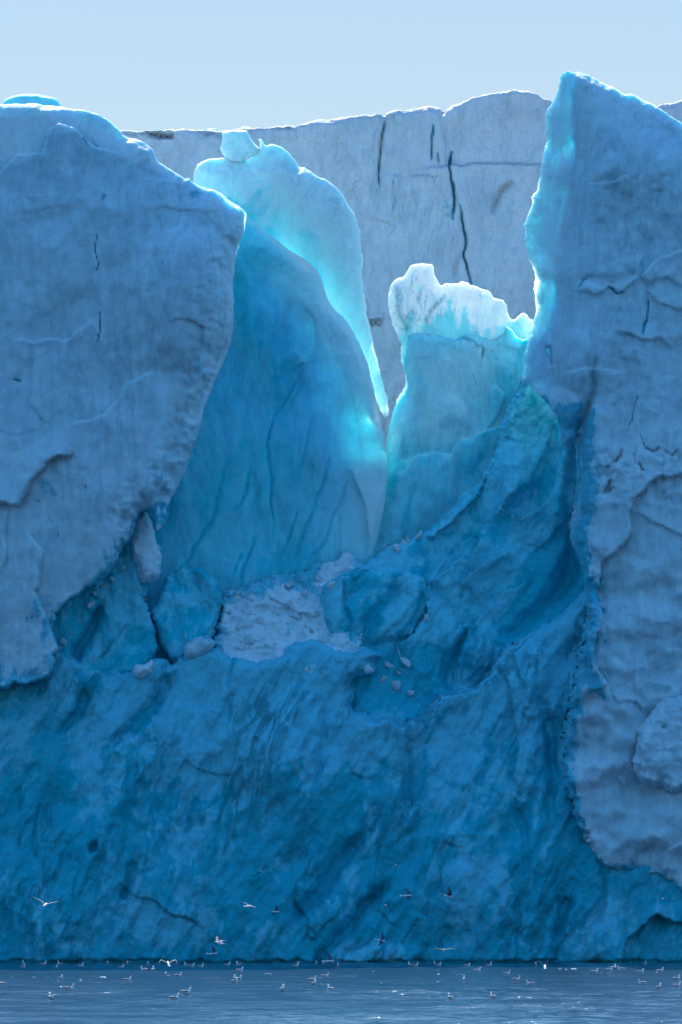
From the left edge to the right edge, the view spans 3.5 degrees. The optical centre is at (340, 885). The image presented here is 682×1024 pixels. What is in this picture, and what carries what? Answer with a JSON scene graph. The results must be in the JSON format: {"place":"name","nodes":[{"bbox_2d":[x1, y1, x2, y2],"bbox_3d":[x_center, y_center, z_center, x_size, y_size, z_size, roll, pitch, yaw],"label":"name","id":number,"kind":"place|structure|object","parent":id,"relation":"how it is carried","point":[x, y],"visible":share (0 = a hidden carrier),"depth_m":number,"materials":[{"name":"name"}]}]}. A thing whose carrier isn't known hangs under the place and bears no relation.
{"place":"outdoors","nodes":[
{"label":"outdoors","id":0,"kind":"place"},
{"bbox_2d":[159,960,176,965],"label":"flying gull","id":1,"kind":"object","parent":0,"point":[168,963],"visible":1,"depth_m":529.99,"materials":[{"name":"white"}]},
{"bbox_2d":[206,946,217,956],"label":"flying gull","id":2,"kind":"object","parent":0,"point":[213,953],"visible":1,"depth_m":580.00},
{"bbox_2d":[215,936,226,944],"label":"flying gull","id":3,"kind":"object","parent":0,"point":[218,941],"visible":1,"depth_m":524.94,"materials":[{"name":"white"}]},
{"bbox_2d":[322,953,333,963],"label":"flying gull","id":4,"kind":"object","parent":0,"point":[329,961],"visible":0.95,"depth_m":587.99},
{"bbox_2d":[0,962,681,1023],"bbox_3d":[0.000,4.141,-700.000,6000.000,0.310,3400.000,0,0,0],"label":"water","id":5,"kind":"structure","parent":0,"point":[401,993],"depth_m":424.65,"materials":[{"name":"blue liquid"}]},
{"bbox_2d":[62,984,74,989],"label":"swimming gull","id":6,"kind":"object","parent":5,"relation":"on","point":[69,988],"visible":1,"depth_m":441.56,"materials":[{"name":"white"}]},
{"bbox_2d":[167,993,179,999],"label":"swimming gull","id":7,"kind":"object","parent":5,"relation":"on","point":[174,997],"visible":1,"depth_m":404.59,"materials":[{"name":"white"}]},
{"bbox_2d":[179,987,191,994],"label":"swimming gull","id":8,"kind":"object","parent":5,"relation":"on","point":[186,992],"visible":1,"depth_m":426.41,"materials":[{"name":"white"}]},
{"bbox_2d":[327,984,333,990],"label":"swimming gull","id":9,"kind":"object","parent":5,"relation":"on","point":[330,988],"visible":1,"depth_m":439.32,"materials":[{"name":"white"}]},
{"bbox_2d":[0,587,681,962],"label":"blue ice foot","id":10,"kind":"object","parent":5,"relation":"in","point":[164,809],"visible":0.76,"depth_m":599.87},
{"bbox_2d":[53,512,158,673],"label":"streaked ice block","id":11,"kind":"structure","parent":10,"relation":"on","point":[112,629],"depth_m":601.11,"materials":[{"name":"blue ice"}]},
{"bbox_2d":[60,638,65,645],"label":"ice lump","id":12,"kind":"object","parent":11,"relation":"attached to","point":[63,641],"visible":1,"depth_m":600.73,"materials":[{"name":"blue ice"}]},
{"bbox_2d":[87,600,94,607],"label":"ice lump","id":13,"kind":"object","parent":11,"relation":"attached to","point":[90,604],"visible":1,"depth_m":600.96,"materials":[{"name":"blue ice"}]},
{"bbox_2d":[130,511,161,583],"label":"snow patch","id":14,"kind":"object","parent":11,"relation":"on","point":[146,553],"visible":1,"depth_m":600.52,"materials":[{"name":"white snow"}]},
{"bbox_2d":[0,103,245,689],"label":"ice cliff","id":15,"kind":"structure","parent":10,"relation":"on","point":[118,251],"depth_m":597.72,"materials":[{"name":"blue ice"}]},
{"bbox_2d":[3,94,61,106],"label":"ice dome","id":16,"kind":"structure","parent":15,"relation":"on","point":[34,99],"depth_m":633.56,"materials":[{"name":"ice"}]},
{"bbox_2d":[133,659,153,677],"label":"snow patch","id":17,"kind":"object","parent":10,"relation":"on","point":[142,670],"visible":1,"depth_m":599.54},
{"bbox_2d":[150,565,223,662],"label":"broken ice block","id":18,"kind":"structure","parent":10,"relation":"on","point":[187,607],"depth_m":601.85,"materials":[{"name":"blue ice"}]},
{"bbox_2d":[183,635,216,658],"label":"ice chunk","id":19,"kind":"object","parent":10,"relation":"on","point":[194,648],"visible":1,"depth_m":600.33,"materials":[{"name":"blue ice"}]},
{"bbox_2d":[213,552,364,677],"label":"snow ledge","id":20,"kind":"object","parent":10,"relation":"on","point":[272,639],"visible":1,"depth_m":602.30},
{"bbox_2d":[226,645,245,649],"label":"ice lump","id":21,"kind":"object","parent":20,"relation":"on","point":[240,647],"visible":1,"depth_m":601.22,"materials":[{"name":"blue ice"}]},
{"bbox_2d":[244,633,253,643],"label":"ice lump","id":22,"kind":"object","parent":20,"relation":"on","point":[248,639],"visible":1,"depth_m":601.24,"materials":[{"name":"blue ice"}]},
{"bbox_2d":[246,595,254,601],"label":"ice lump","id":23,"kind":"object","parent":20,"relation":"on","point":[250,598],"visible":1,"depth_m":602.56,"materials":[{"name":"blue ice"}]},
{"bbox_2d":[256,616,262,623],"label":"ice lump","id":24,"kind":"object","parent":20,"relation":"on","point":[259,619],"visible":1,"depth_m":601.94,"materials":[{"name":"blue ice"}]},
{"bbox_2d":[145,186,387,663],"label":"hollow blue slab","id":25,"kind":"structure","parent":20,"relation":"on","point":[286,471],"depth_m":605.40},
{"bbox_2d":[193,139,388,419],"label":"curled ice fin","id":26,"kind":"object","parent":25,"relation":"on","point":[280,195],"visible":0.97,"depth_m":608.40,"materials":[{"name":"blue ice"}]},
{"bbox_2d":[220,130,259,162],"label":"perched ice block","id":27,"kind":"structure","parent":26,"relation":"on","point":[239,146],"depth_m":608.65,"materials":[{"name":"blue ice"}]},
{"bbox_2d":[272,609,280,617],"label":"ice lump","id":28,"kind":"object","parent":20,"relation":"on","point":[275,611],"visible":1,"depth_m":602.19,"materials":[{"name":"blue ice"}]},
{"bbox_2d":[285,582,293,587],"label":"ice lump","id":29,"kind":"object","parent":20,"relation":"on","point":[288,584],"visible":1,"depth_m":602.98,"materials":[{"name":"blue ice"}]},
{"bbox_2d":[291,611,300,620],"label":"ice lump","id":30,"kind":"object","parent":20,"relation":"on","point":[295,615],"visible":1,"depth_m":602.28,"materials":[{"name":"blue ice"}]},
{"bbox_2d":[300,589,306,596],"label":"ice lump","id":31,"kind":"object","parent":20,"relation":"on","point":[304,593],"visible":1,"depth_m":602.64,"materials":[{"name":"blue ice"}]},
{"bbox_2d":[315,577,321,582],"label":"ice lump","id":32,"kind":"object","parent":20,"relation":"on","point":[318,579],"visible":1,"depth_m":603.62,"materials":[{"name":"blue ice"}]},
{"bbox_2d":[318,637,327,642],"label":"ice lump","id":33,"kind":"object","parent":20,"relation":"on","point":[324,640],"visible":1,"depth_m":601.29,"materials":[{"name":"blue ice"}]},
{"bbox_2d":[320,569,429,646],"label":"cleft ice boulder","id":34,"kind":"object","parent":20,"relation":"on","point":[374,607],"visible":1,"depth_m":602.14,"materials":[{"name":"blue ice"}]},
{"bbox_2d":[327,575,340,589],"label":"ice lump","id":35,"kind":"object","parent":34,"relation":"on","point":[330,584],"visible":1,"depth_m":601.87,"materials":[{"name":"blue ice"}]},
{"bbox_2d":[354,654,374,673],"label":"ice lump","id":36,"kind":"object","parent":10,"relation":"on","point":[368,668],"visible":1,"depth_m":600.26,"materials":[{"name":"blue ice"}]},
{"bbox_2d":[350,376,583,723],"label":"gully ice slope","id":37,"kind":"structure","parent":10,"relation":"on","point":[492,557],"depth_m":602.99,"materials":[{"name":"blue ice"}]},
{"bbox_2d":[379,675,386,681],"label":"ice lump","id":38,"kind":"object","parent":37,"relation":"on","point":[383,678],"visible":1,"depth_m":602.32,"materials":[{"name":"blue ice"}]},
{"bbox_2d":[390,680,400,690],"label":"ice lump","id":39,"kind":"object","parent":37,"relation":"on","point":[395,684],"visible":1,"depth_m":602.44,"materials":[{"name":"blue ice"}]},
{"bbox_2d":[392,544,399,553],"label":"ice lump","id":40,"kind":"object","parent":37,"relation":"on","point":[395,547],"visible":1,"depth_m":603.36,"materials":[{"name":"blue ice"}]},
{"bbox_2d":[384,661,408,673],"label":"ice lump","id":41,"kind":"object","parent":37,"relation":"on","point":[388,665],"visible":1,"depth_m":602.58,"materials":[{"name":"blue ice"}]},
{"bbox_2d":[397,646,410,666],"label":"ice lump","id":42,"kind":"object","parent":37,"relation":"on","point":[406,662],"visible":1,"depth_m":602.48,"materials":[{"name":"blue ice"}]},
{"bbox_2d":[400,535,410,544],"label":"ice lump","id":43,"kind":"object","parent":37,"relation":"on","point":[405,540],"visible":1,"depth_m":604.38,"materials":[{"name":"blue ice"}]},
{"bbox_2d":[408,690,414,695],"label":"ice lump","id":44,"kind":"object","parent":37,"relation":"on","point":[411,692],"visible":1,"depth_m":602.54,"materials":[{"name":"blue ice"}]},
{"bbox_2d":[415,530,422,539],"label":"ice lump","id":45,"kind":"object","parent":37,"relation":"on","point":[419,535],"visible":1,"depth_m":603.65,"materials":[{"name":"blue ice"}]},
{"bbox_2d":[422,611,428,621],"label":"ice lump","id":46,"kind":"object","parent":37,"relation":"on","point":[426,617],"visible":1,"depth_m":602.52,"materials":[{"name":"blue ice"}]},
{"bbox_2d":[373,327,528,557],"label":"blue ice pillar","id":47,"kind":"structure","parent":37,"relation":"on","point":[453,404],"depth_m":606.82,"materials":[{"name":"blue ice"}]},
{"bbox_2d":[388,263,532,404],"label":"ragged ice crest","id":48,"kind":"object","parent":47,"relation":"on","point":[421,299],"visible":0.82,"depth_m":609.11,"materials":[{"name":"white ice"}]},
{"bbox_2d":[522,71,681,889],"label":"ice tower","id":49,"kind":"structure","parent":10,"relation":"on","point":[602,374],"depth_m":598.40,"materials":[{"name":"blue ice"}]},
{"bbox_2d":[671,981,681,986],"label":"swimming gull","id":50,"kind":"object","parent":5,"relation":"on","point":[677,985],"visible":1,"depth_m":455.45,"materials":[{"name":"white"}]},
{"bbox_2d":[0,0,681,130],"label":"sky","id":51,"kind":"structure","parent":0,"point":[138,65],"materials":[{"name":"blue"}]},
{"bbox_2d":[374,933,385,945],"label":"flying gull","id":52,"kind":"object","parent":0,"point":[381,940],"visible":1,"depth_m":581.97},
{"bbox_2d":[119,90,681,447],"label":"ice wall","id":53,"kind":"structure","parent":0,"point":[449,192],"depth_m":629.46,"materials":[{"name":"ice"}]},
{"bbox_2d":[400,888,411,899],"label":"flying gull","id":54,"kind":"object","parent":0,"point":[407,893],"visible":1,"depth_m":584.98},
{"bbox_2d":[441,887,451,897],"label":"flying gull","id":55,"kind":"object","parent":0,"point":[449,894],"visible":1,"depth_m":584.95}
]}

